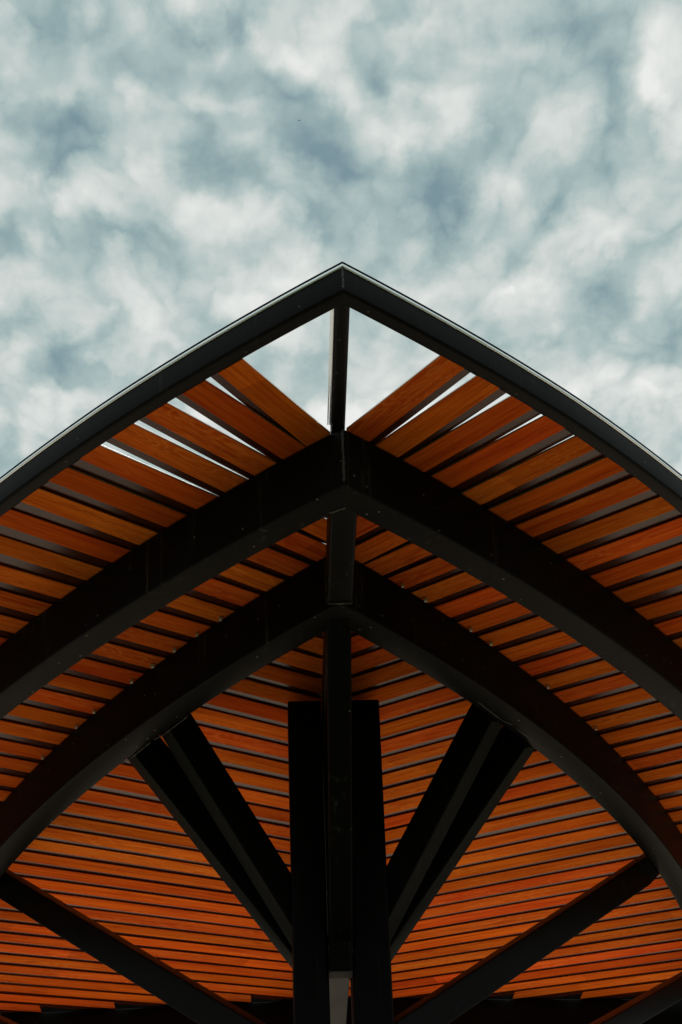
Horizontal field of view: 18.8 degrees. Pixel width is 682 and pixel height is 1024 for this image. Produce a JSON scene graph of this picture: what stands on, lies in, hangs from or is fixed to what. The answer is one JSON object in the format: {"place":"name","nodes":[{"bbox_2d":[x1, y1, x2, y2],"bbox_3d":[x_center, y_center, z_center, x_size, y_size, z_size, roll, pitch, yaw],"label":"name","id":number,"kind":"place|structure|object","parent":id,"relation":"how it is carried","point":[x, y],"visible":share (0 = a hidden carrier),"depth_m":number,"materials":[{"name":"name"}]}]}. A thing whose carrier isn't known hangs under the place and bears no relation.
{"place":"outdoors","nodes":[
{"label":"outdoors","id":0,"kind":"place"},
{"bbox_2d":[0,0,681,492],"label":"sky","id":1,"kind":"structure","parent":0,"point":[510,169],"materials":[{"name":"grey"}]},
{"bbox_3d":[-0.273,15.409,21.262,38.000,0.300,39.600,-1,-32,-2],"label":"paving","id":2,"kind":"structure","parent":0,"visible":0},
{"bbox_2d":[0,261,681,1023],"bbox_3d":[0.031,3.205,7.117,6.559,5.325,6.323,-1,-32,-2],"label":"canopy","id":3,"kind":"object","parent":2,"relation":"on","point":[372,715],"visible":1,"depth_m":7.49,"materials":[{"name":"brown wood"}]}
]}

